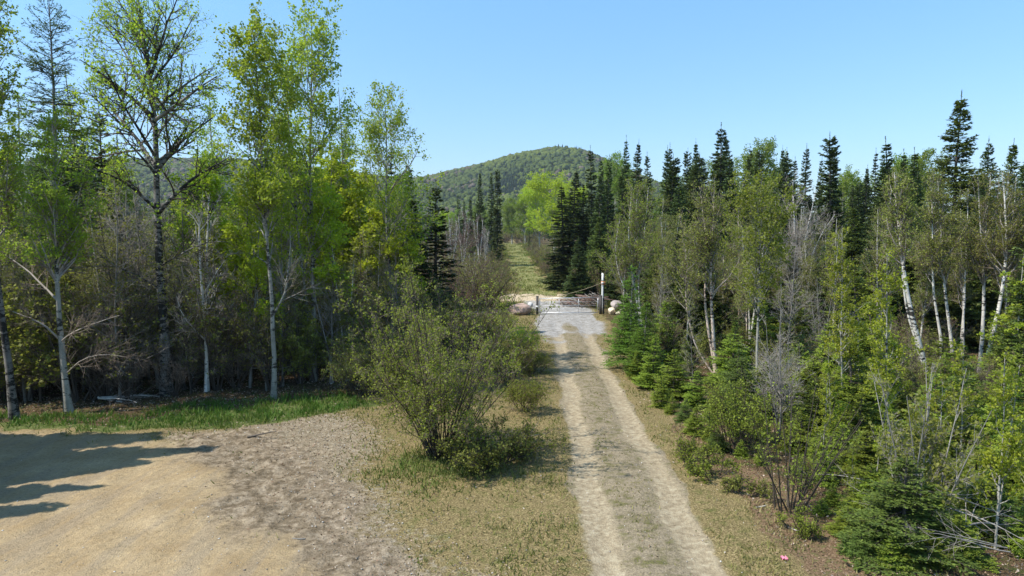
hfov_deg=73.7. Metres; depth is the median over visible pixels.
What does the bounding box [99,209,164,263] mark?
broadleaf tree
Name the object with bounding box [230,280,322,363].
bare shrub
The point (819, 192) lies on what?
spruce tree
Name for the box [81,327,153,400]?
bare shrub
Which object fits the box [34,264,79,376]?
young tree
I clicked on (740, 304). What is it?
birch tree
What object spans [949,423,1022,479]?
fir sapling
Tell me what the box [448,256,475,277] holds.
bare shrub
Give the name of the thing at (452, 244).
bare birch
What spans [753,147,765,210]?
spruce tree
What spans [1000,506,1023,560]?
fir sapling
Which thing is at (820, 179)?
spruce tree
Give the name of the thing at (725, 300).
birch tree
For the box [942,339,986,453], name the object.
aspen sapling
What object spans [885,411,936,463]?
fir sapling
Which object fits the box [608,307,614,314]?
boulder
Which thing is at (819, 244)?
young tree
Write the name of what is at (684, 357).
young tree
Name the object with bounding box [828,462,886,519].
fir sapling
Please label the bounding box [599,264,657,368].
tamarack sapling
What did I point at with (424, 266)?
spruce tree
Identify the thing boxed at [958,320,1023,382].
leafy shrub
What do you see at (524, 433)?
fallen branch
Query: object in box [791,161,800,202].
spruce tree
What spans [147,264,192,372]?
young tree
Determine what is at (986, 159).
spruce tree
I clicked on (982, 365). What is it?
fir sapling
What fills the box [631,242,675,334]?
spruce tree
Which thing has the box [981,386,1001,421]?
fir sapling
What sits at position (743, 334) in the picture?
leafy shrub
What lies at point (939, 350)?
fir sapling
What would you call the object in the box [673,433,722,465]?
shrub
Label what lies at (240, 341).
bare shrub
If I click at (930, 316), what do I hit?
spruce tree
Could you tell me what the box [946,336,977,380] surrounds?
fir sapling
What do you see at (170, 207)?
spruce tree
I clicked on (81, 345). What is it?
bare shrub
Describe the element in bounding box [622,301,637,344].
tamarack sapling
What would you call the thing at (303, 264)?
young tree
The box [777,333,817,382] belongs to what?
fir sapling
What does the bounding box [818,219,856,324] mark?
birch tree
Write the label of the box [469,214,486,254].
bare birch
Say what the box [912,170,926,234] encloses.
spruce tree
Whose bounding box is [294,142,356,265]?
aspen sapling
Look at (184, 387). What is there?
bare shrub
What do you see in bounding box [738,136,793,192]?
broadleaf tree
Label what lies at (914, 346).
bare shrub
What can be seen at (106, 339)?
bare shrub
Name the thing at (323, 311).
leafy shrub
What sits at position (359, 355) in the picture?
willow shrub
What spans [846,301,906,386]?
fir sapling
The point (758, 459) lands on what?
fir sapling
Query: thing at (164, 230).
bare tree
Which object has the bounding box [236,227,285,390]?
aspen sapling
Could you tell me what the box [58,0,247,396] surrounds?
poplar tree
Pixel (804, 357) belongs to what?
fir sapling
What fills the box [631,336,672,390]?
fir sapling
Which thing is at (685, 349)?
fir sapling
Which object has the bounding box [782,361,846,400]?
bare shrub
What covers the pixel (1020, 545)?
fir sapling
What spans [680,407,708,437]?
fir sapling
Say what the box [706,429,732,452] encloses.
fir sapling
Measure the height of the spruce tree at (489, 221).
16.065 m
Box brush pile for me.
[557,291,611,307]
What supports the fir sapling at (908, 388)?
on the ground at (52, 478)
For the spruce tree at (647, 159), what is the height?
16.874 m
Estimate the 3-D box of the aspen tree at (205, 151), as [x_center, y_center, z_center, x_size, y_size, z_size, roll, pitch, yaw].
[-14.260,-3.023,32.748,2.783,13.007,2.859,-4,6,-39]
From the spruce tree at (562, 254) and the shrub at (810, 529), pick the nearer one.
the shrub at (810, 529)
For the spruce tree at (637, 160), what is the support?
on the ground at (52, 478)
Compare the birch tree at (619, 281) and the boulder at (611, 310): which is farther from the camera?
the boulder at (611, 310)
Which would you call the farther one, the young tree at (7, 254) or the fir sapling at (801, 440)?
the young tree at (7, 254)
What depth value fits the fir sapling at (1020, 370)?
21.25 m
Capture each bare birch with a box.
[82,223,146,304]
[93,196,171,381]
[129,210,184,283]
[169,187,242,391]
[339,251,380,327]
[437,255,450,290]
[439,214,461,257]
[442,219,462,259]
[451,217,458,245]
[454,211,472,262]
[459,206,469,231]
[466,250,484,287]
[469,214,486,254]
[482,225,490,257]
[483,225,493,251]
[767,172,842,330]
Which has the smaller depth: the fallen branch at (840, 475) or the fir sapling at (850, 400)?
the fallen branch at (840, 475)
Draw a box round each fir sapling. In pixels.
[622,351,639,373]
[625,351,644,380]
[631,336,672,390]
[646,301,693,365]
[647,375,676,408]
[650,349,696,400]
[663,396,678,414]
[669,343,702,379]
[673,398,693,423]
[678,369,711,409]
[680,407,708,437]
[701,333,758,387]
[701,423,715,441]
[703,357,776,421]
[704,393,721,421]
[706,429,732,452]
[713,349,751,393]
[718,322,751,368]
[724,408,748,437]
[730,440,749,459]
[732,386,770,422]
[741,301,783,365]
[745,362,785,394]
[747,365,796,419]
[749,279,820,369]
[751,420,777,443]
[752,449,768,465]
[770,343,810,393]
[772,375,856,442]
[774,407,818,456]
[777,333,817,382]
[778,357,837,419]
[790,322,860,406]
[792,456,807,475]
[804,413,853,463]
[807,343,904,428]
[810,498,831,515]
[813,450,838,488]
[816,384,878,433]
[816,397,870,446]
[817,423,857,473]
[819,268,900,369]
[822,483,841,506]
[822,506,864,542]
[827,471,891,522]
[828,431,887,486]
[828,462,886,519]
[831,456,986,575]
[834,529,880,562]
[837,387,883,445]
[837,429,885,484]
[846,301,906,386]
[859,346,913,429]
[865,405,902,465]
[874,536,918,573]
[875,446,925,498]
[881,369,919,429]
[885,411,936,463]
[893,484,969,556]
[898,368,922,410]
[901,345,922,376]
[902,374,971,453]
[902,531,956,572]
[911,334,982,395]
[919,350,959,390]
[920,447,967,494]
[922,472,936,499]
[926,423,960,474]
[927,490,981,544]
[938,359,998,436]
[940,514,1001,573]
[942,446,1005,495]
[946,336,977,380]
[946,397,989,466]
[947,471,1023,527]
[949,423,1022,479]
[954,498,992,536]
[966,337,1010,389]
[968,344,1007,388]
[973,376,1023,447]
[977,344,1023,416]
[978,379,999,417]
[979,520,1012,548]
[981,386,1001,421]
[984,373,1023,427]
[986,432,1023,499]
[988,461,1021,509]
[998,440,1023,509]
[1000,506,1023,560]
[1006,471,1023,519]
[1007,539,1023,557]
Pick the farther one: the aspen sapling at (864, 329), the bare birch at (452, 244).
the bare birch at (452, 244)
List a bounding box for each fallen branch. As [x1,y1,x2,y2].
[97,386,158,398]
[98,390,146,406]
[102,389,141,403]
[104,384,158,401]
[479,420,545,451]
[799,455,864,484]
[843,479,887,535]
[897,514,1000,549]
[900,512,1009,554]
[905,509,1007,559]
[928,479,1022,531]
[939,490,1019,542]
[946,506,1023,549]
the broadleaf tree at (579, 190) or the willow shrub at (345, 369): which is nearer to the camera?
the willow shrub at (345, 369)
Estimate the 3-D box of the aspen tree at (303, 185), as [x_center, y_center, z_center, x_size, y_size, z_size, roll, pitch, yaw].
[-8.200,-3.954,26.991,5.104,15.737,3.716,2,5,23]
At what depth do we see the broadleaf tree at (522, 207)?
198.81 m
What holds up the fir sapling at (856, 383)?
on the ground at (52, 478)
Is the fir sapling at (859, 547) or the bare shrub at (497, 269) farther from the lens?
the bare shrub at (497, 269)
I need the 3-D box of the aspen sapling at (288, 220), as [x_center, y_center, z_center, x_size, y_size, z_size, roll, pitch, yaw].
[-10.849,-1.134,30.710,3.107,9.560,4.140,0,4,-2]
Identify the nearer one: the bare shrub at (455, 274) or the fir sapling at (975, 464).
the fir sapling at (975, 464)
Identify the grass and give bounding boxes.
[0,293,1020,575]
[456,242,620,312]
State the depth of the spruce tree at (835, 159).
79.23 m
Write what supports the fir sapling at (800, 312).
on the ground at (52, 478)
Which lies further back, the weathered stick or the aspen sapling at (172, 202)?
the aspen sapling at (172, 202)
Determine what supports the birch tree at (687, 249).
on the ground at (52, 478)
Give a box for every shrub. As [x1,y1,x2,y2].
[0,250,158,401]
[0,286,37,396]
[0,311,67,396]
[0,315,24,379]
[0,322,53,400]
[0,339,48,397]
[2,256,181,395]
[2,291,63,392]
[31,273,168,399]
[36,292,148,388]
[39,275,178,389]
[43,301,105,389]
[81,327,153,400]
[129,303,238,389]
[143,331,203,396]
[151,247,260,390]
[183,286,278,373]
[200,322,269,389]
[212,279,277,357]
[217,274,317,390]
[217,289,265,373]
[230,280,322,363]
[238,259,381,382]
[258,306,327,383]
[276,274,378,369]
[279,300,345,373]
[306,296,376,378]
[318,351,380,395]
[321,327,406,395]
[322,307,367,378]
[326,240,559,460]
[348,292,458,396]
[375,264,457,348]
[378,272,435,335]
[382,272,495,372]
[415,409,570,478]
[431,270,471,302]
[433,260,478,299]
[438,249,482,272]
[438,267,490,310]
[440,254,490,300]
[442,293,509,349]
[445,245,468,261]
[445,254,522,312]
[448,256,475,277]
[452,260,506,308]
[458,269,485,304]
[459,255,493,292]
[464,246,514,289]
[468,304,518,345]
[470,247,503,268]
[478,330,539,383]
[490,375,552,412]
[493,324,543,355]
[500,232,514,242]
[511,232,530,242]
[515,228,530,239]
[515,349,557,375]
[528,242,551,257]
[531,233,545,242]
[536,252,555,273]
[551,252,583,281]
[571,260,615,298]
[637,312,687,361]
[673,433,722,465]
[684,450,740,483]
[685,308,740,370]
[694,369,775,452]
[713,301,737,338]
[720,471,776,499]
[723,322,754,356]
[724,312,765,338]
[738,373,864,513]
[751,324,819,372]
[751,325,803,375]
[753,327,843,384]
[756,317,812,358]
[774,503,825,539]
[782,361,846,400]
[785,361,878,398]
[789,318,845,368]
[847,386,901,422]
[850,304,917,345]
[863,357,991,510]
[864,342,928,389]
[887,317,956,382]
[888,362,976,414]
[890,303,961,372]
[904,349,998,396]
[909,327,949,357]
[923,317,972,357]
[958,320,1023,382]
[971,309,1022,346]
[974,361,1008,390]
[977,380,1023,417]
[983,308,1012,353]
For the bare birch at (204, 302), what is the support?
on the ground at (52, 478)
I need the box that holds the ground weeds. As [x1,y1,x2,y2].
[1,338,1002,575]
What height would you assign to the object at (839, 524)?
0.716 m
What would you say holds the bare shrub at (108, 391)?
on the ground at (52, 478)
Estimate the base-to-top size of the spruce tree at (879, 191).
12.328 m
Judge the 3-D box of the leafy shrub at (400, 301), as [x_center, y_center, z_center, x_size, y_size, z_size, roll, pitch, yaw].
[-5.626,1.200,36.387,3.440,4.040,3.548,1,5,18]
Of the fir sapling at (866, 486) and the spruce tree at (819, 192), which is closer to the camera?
the fir sapling at (866, 486)
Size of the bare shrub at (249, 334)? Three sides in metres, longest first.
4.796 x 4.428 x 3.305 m
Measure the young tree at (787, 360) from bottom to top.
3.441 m
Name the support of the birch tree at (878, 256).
on the ground at (52, 478)
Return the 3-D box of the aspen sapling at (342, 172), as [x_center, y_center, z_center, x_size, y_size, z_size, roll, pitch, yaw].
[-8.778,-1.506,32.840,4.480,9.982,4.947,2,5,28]
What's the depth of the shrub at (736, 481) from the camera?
15.71 m
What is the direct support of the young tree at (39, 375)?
on the ground at (52, 478)
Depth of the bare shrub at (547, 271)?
89.19 m
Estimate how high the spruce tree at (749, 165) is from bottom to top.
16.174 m
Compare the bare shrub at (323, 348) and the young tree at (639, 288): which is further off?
the young tree at (639, 288)
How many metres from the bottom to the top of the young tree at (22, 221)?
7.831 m
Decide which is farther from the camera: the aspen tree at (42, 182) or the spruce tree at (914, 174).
the spruce tree at (914, 174)
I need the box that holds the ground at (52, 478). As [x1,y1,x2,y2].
[0,238,1023,575]
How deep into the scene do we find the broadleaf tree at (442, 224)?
188.44 m
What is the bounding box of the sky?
[0,0,1023,221]
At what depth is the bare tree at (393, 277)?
37.93 m
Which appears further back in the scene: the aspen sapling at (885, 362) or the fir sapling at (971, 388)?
the fir sapling at (971, 388)
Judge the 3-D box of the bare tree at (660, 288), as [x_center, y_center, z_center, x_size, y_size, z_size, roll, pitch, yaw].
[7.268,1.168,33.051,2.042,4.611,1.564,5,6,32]
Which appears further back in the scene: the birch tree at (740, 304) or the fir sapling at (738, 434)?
the birch tree at (740, 304)
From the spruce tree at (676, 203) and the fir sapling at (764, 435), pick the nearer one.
the fir sapling at (764, 435)
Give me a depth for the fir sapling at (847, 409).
18.44 m
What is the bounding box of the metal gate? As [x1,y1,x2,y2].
[539,297,598,312]
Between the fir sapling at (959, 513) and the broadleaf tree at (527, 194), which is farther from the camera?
the broadleaf tree at (527, 194)
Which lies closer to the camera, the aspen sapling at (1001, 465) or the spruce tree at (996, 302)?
the aspen sapling at (1001, 465)
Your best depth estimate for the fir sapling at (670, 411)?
22.84 m
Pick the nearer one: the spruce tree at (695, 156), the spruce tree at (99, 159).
the spruce tree at (99, 159)
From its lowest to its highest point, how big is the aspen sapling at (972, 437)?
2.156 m
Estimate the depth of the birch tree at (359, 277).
32.15 m
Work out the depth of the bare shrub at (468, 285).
56.10 m
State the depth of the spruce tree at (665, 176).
77.07 m
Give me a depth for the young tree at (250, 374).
26.27 m
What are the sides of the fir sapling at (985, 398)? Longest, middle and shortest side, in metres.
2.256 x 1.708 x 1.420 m
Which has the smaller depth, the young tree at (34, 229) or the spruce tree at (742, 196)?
the young tree at (34, 229)
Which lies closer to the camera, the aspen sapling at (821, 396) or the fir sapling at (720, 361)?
the aspen sapling at (821, 396)
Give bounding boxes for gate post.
[536,296,538,314]
[599,295,601,313]
[602,298,604,313]
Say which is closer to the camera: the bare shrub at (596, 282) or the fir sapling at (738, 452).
the fir sapling at (738, 452)
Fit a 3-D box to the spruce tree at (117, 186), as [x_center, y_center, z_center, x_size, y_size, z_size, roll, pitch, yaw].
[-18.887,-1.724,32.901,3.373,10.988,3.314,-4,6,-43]
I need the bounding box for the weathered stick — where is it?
[247,429,276,437]
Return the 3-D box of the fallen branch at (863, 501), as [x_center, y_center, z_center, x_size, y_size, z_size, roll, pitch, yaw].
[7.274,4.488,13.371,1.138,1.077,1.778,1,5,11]
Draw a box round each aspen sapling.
[0,227,25,286]
[70,227,111,306]
[161,156,245,373]
[170,195,194,241]
[186,211,229,370]
[211,171,289,383]
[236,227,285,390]
[243,156,307,355]
[292,149,377,357]
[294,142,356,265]
[297,182,356,376]
[337,155,402,357]
[374,210,426,356]
[812,372,841,451]
[818,224,873,395]
[819,341,851,443]
[844,299,873,387]
[845,447,861,492]
[859,245,928,458]
[872,373,897,470]
[878,312,900,371]
[908,394,937,472]
[927,374,958,455]
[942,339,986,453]
[964,414,994,479]
[969,346,1023,548]
[976,255,1023,372]
[1010,411,1023,509]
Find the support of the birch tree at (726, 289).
on the ground at (52, 478)
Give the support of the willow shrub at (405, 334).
on the ground at (52, 478)
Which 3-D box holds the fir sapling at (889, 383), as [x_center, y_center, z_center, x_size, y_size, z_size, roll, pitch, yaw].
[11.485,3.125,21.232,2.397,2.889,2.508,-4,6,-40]
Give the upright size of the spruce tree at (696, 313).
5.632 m
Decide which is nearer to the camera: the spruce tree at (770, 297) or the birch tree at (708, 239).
the birch tree at (708, 239)
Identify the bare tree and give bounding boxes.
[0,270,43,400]
[62,291,87,391]
[74,182,197,388]
[75,191,178,387]
[84,255,143,393]
[116,193,176,370]
[151,207,174,271]
[247,216,320,386]
[301,261,356,383]
[367,219,423,349]
[377,235,406,310]
[642,268,681,328]
[739,292,816,439]
[766,235,822,349]
[806,278,837,347]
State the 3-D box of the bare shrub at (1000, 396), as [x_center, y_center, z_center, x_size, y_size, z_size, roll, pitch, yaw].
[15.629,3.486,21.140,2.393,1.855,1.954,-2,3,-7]
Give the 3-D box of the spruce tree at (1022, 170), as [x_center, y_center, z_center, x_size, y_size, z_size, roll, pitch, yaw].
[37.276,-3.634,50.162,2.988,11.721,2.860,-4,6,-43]
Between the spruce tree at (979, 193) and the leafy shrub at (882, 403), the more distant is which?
the spruce tree at (979, 193)
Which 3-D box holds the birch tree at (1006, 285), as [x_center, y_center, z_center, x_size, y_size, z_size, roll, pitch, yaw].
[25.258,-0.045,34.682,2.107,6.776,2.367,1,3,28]
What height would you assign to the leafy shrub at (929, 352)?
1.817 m
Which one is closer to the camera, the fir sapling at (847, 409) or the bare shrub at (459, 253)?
the fir sapling at (847, 409)
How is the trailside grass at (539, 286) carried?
on the ground at (52, 478)
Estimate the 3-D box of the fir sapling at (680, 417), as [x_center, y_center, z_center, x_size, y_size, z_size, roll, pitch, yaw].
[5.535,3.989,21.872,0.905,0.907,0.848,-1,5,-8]
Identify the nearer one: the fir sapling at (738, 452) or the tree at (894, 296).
the fir sapling at (738, 452)
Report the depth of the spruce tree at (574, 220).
79.29 m
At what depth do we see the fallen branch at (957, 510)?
12.55 m
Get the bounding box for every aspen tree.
[0,89,64,290]
[0,104,42,237]
[30,134,53,241]
[42,59,108,265]
[87,119,153,369]
[179,86,241,260]
[202,0,326,398]
[239,0,366,380]
[259,57,320,309]
[323,87,376,296]
[351,78,443,349]
[719,167,806,377]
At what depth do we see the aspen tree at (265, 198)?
23.70 m
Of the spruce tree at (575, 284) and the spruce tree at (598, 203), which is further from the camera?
the spruce tree at (598, 203)
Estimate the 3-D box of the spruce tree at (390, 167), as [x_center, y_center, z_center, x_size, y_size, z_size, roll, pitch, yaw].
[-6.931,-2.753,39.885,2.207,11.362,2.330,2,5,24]
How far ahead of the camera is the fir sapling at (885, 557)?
12.22 m
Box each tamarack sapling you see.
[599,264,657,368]
[616,302,665,380]
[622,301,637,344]
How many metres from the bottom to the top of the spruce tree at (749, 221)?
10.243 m
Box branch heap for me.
[454,308,512,317]
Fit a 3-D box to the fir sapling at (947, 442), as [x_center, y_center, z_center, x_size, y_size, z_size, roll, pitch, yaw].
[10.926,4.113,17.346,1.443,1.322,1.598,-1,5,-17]
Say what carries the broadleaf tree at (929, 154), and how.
on the ground at (52, 478)
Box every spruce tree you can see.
[85,103,129,252]
[104,136,138,252]
[162,202,177,267]
[182,188,197,275]
[381,144,402,293]
[386,199,449,345]
[396,158,428,287]
[418,180,464,333]
[455,196,463,251]
[461,201,466,247]
[465,199,474,258]
[467,174,488,260]
[482,173,498,261]
[489,170,505,261]
[537,185,581,289]
[549,168,591,277]
[561,235,594,303]
[575,180,592,261]
[580,214,614,294]
[582,145,604,252]
[584,175,609,272]
[584,200,596,245]
[593,156,612,248]
[599,226,627,302]
[601,154,614,257]
[604,185,616,252]
[612,175,629,270]
[614,135,631,236]
[615,248,646,315]
[616,242,645,323]
[622,144,650,222]
[625,172,652,273]
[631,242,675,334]
[632,241,657,321]
[639,178,651,238]
[643,152,658,236]
[649,284,674,340]
[653,146,670,237]
[653,153,681,240]
[656,170,677,241]
[659,182,701,282]
[662,148,678,198]
[664,272,697,353]
[666,246,708,350]
[670,230,681,291]
[674,152,726,271]
[680,151,692,203]
[680,164,705,220]
[685,244,722,346]
[690,144,702,196]
[697,252,727,337]
[698,258,729,346]
[708,122,731,222]
[708,142,724,194]
[716,154,743,301]
[717,135,737,233]
[721,243,753,321]
[722,173,737,245]
[725,247,774,344]
[739,195,756,259]
[740,175,754,242]
[744,150,756,231]
[752,152,817,256]
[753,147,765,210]
[758,238,783,307]
[759,274,779,310]
[765,170,775,243]
[767,248,806,346]
[771,166,791,238]
[777,148,787,199]
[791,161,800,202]
[793,148,818,253]
[798,204,812,249]
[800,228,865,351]
[802,255,824,333]
[808,134,852,261]
[811,161,824,236]
[815,182,826,263]
[822,188,837,247]
[825,152,843,229]
[836,208,870,302]
[842,267,867,318]
[845,181,857,259]
[850,181,869,246]
[856,169,916,278]
[856,172,873,275]
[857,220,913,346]
[860,165,870,220]
[865,136,904,254]
[865,148,880,230]
[871,168,889,266]
[889,197,925,331]
[892,149,910,196]
[895,91,1011,350]
[902,231,978,350]
[906,147,928,232]
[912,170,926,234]
[965,140,1002,300]
[965,302,980,346]
[971,188,992,200]
[975,257,1023,348]
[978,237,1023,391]
[985,138,1023,299]
[1007,162,1023,234]
[1017,165,1023,196]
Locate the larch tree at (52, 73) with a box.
[1,0,118,384]
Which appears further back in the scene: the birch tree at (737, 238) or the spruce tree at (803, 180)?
the spruce tree at (803, 180)
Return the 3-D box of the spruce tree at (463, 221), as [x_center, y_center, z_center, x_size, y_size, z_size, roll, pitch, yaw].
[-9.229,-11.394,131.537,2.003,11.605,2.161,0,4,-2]
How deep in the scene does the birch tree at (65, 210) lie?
22.21 m
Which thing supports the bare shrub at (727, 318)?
on the ground at (52, 478)
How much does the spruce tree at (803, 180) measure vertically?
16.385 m
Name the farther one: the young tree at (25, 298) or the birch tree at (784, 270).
the birch tree at (784, 270)
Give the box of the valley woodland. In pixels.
[161,224,564,240]
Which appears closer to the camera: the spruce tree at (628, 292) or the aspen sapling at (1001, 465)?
the aspen sapling at (1001, 465)
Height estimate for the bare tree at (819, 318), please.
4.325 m
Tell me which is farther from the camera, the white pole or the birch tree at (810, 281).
the white pole
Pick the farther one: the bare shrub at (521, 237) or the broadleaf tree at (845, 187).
the bare shrub at (521, 237)
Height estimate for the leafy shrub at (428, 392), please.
5.910 m
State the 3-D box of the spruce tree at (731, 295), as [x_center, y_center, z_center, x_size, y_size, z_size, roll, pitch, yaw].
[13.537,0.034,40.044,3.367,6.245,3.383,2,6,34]
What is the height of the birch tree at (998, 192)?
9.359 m
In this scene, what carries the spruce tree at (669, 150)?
on the ground at (52, 478)
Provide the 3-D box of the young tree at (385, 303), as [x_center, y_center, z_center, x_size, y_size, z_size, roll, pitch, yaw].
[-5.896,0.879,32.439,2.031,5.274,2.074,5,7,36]
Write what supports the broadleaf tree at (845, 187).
on the ground at (52, 478)
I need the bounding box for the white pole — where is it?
[601,273,603,300]
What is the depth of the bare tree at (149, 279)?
25.94 m
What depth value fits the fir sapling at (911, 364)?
28.61 m
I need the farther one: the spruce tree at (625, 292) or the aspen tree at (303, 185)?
the spruce tree at (625, 292)
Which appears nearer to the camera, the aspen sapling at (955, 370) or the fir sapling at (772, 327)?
the aspen sapling at (955, 370)
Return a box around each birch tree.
[0,0,29,419]
[0,103,145,413]
[0,191,27,289]
[61,217,142,395]
[143,240,184,323]
[161,209,195,295]
[166,258,186,303]
[321,249,369,361]
[339,232,385,352]
[349,229,390,340]
[587,176,668,344]
[613,227,628,308]
[647,237,676,318]
[648,195,676,282]
[651,212,678,292]
[658,174,746,372]
[668,214,685,255]
[675,224,695,283]
[676,230,708,344]
[710,230,736,304]
[713,248,735,322]
[719,210,753,342]
[724,222,778,337]
[726,243,764,302]
[732,223,761,357]
[767,227,796,322]
[789,211,816,275]
[793,239,820,333]
[793,257,818,342]
[813,220,837,285]
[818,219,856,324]
[853,190,910,328]
[874,162,926,374]
[902,208,951,360]
[907,167,957,358]
[911,169,977,366]
[939,182,979,356]
[953,169,1019,372]
[970,165,1023,371]
[983,173,1023,285]
[986,233,1023,313]
[1009,257,1023,318]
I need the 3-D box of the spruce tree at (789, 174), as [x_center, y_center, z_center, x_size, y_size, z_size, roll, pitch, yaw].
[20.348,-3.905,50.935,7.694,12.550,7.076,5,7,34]
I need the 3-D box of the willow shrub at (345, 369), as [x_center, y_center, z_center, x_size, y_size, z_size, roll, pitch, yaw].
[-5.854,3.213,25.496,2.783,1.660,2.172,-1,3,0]
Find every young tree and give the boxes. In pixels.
[0,194,48,375]
[0,200,50,289]
[0,208,27,293]
[0,216,14,291]
[0,224,74,401]
[0,230,44,401]
[0,231,56,391]
[0,235,22,290]
[17,188,52,289]
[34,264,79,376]
[56,258,109,399]
[61,176,157,393]
[62,223,99,387]
[66,272,113,385]
[69,161,179,400]
[95,200,178,387]
[98,232,156,391]
[107,185,189,378]
[134,219,209,389]
[146,173,219,371]
[146,192,184,350]
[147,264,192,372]
[151,250,201,393]
[165,184,243,373]
[177,258,233,374]
[180,229,241,375]
[185,193,255,325]
[214,207,270,378]
[226,198,293,387]
[273,207,324,369]
[284,255,321,326]
[292,215,329,319]
[337,260,370,349]
[343,217,388,358]
[369,260,406,338]
[621,265,647,323]
[640,226,672,289]
[677,298,709,382]
[716,253,734,327]
[765,320,806,419]
[789,340,805,389]
[801,211,843,308]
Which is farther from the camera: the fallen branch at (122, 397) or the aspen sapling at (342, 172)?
the aspen sapling at (342, 172)
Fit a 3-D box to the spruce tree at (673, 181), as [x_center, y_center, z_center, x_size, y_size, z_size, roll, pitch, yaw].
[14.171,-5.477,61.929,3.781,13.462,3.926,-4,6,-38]
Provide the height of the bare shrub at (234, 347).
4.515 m
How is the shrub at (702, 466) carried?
on the ground at (52, 478)
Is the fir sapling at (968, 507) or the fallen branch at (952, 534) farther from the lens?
the fir sapling at (968, 507)
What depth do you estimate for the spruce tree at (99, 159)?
35.32 m
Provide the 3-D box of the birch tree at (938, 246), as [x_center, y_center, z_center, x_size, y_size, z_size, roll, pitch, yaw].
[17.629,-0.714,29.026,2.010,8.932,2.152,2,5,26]
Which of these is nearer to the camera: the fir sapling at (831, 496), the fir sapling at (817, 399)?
the fir sapling at (831, 496)
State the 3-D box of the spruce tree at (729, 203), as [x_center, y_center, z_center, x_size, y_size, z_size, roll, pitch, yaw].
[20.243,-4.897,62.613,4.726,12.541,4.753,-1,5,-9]
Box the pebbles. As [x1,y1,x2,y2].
[1,306,791,575]
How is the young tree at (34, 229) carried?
on the ground at (52, 478)
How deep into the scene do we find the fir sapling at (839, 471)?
16.39 m
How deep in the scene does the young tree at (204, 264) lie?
28.36 m
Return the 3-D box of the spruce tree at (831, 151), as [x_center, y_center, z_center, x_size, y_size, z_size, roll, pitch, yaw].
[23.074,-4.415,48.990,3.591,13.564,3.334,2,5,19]
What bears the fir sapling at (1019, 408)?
on the ground at (52, 478)
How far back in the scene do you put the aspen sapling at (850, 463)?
14.58 m
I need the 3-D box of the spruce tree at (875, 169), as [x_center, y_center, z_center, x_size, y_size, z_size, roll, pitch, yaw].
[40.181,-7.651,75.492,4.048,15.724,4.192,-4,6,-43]
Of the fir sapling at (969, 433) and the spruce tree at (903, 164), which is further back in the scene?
the spruce tree at (903, 164)
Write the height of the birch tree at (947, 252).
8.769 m
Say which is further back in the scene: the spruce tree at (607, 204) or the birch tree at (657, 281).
the spruce tree at (607, 204)
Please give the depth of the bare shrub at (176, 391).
25.04 m
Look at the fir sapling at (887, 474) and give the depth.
15.61 m
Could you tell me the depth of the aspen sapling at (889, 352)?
23.14 m
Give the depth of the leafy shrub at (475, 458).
17.43 m
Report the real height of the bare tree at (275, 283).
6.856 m
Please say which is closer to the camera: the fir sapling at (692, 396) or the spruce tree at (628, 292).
the fir sapling at (692, 396)
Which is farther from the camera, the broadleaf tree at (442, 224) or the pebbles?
the broadleaf tree at (442, 224)
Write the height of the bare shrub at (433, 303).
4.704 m
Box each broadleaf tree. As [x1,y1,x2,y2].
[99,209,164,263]
[162,182,227,245]
[221,205,283,298]
[245,188,318,279]
[350,170,441,300]
[437,211,452,235]
[446,213,463,237]
[450,206,469,230]
[472,205,488,241]
[500,198,521,243]
[508,195,541,242]
[518,184,554,246]
[523,167,573,252]
[557,184,588,233]
[592,150,640,234]
[652,171,689,229]
[683,158,711,202]
[702,156,743,192]
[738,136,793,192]
[817,175,858,234]
[822,164,875,225]
[879,149,944,206]
[891,147,948,230]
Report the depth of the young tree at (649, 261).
43.98 m
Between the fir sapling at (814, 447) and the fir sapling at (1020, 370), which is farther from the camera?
the fir sapling at (1020, 370)
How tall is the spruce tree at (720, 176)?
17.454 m
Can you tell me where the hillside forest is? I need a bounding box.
[24,143,664,233]
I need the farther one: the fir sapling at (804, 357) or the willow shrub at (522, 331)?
the willow shrub at (522, 331)
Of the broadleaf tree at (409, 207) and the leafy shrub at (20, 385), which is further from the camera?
the broadleaf tree at (409, 207)
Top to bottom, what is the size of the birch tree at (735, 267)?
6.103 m
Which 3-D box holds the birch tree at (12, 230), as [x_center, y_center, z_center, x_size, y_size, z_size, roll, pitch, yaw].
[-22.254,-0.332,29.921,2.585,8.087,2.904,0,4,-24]
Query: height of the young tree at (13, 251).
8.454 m
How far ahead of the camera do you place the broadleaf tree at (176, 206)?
48.60 m
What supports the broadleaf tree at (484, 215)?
on the ground at (52, 478)
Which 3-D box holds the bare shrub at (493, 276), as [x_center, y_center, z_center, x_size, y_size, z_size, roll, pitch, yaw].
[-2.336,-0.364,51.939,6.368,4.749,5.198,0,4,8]
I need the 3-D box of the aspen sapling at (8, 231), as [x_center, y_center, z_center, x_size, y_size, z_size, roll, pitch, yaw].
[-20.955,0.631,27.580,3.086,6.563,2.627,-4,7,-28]
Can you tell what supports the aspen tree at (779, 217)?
on the ground at (52, 478)
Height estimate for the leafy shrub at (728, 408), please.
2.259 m
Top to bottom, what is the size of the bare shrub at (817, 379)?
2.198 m
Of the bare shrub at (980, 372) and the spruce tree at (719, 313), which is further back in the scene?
the spruce tree at (719, 313)
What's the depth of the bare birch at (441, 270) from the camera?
54.03 m
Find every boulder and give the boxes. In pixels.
[508,303,530,314]
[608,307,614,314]
[611,300,622,310]
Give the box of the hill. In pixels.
[3,156,955,227]
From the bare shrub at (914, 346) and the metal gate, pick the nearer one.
the bare shrub at (914, 346)

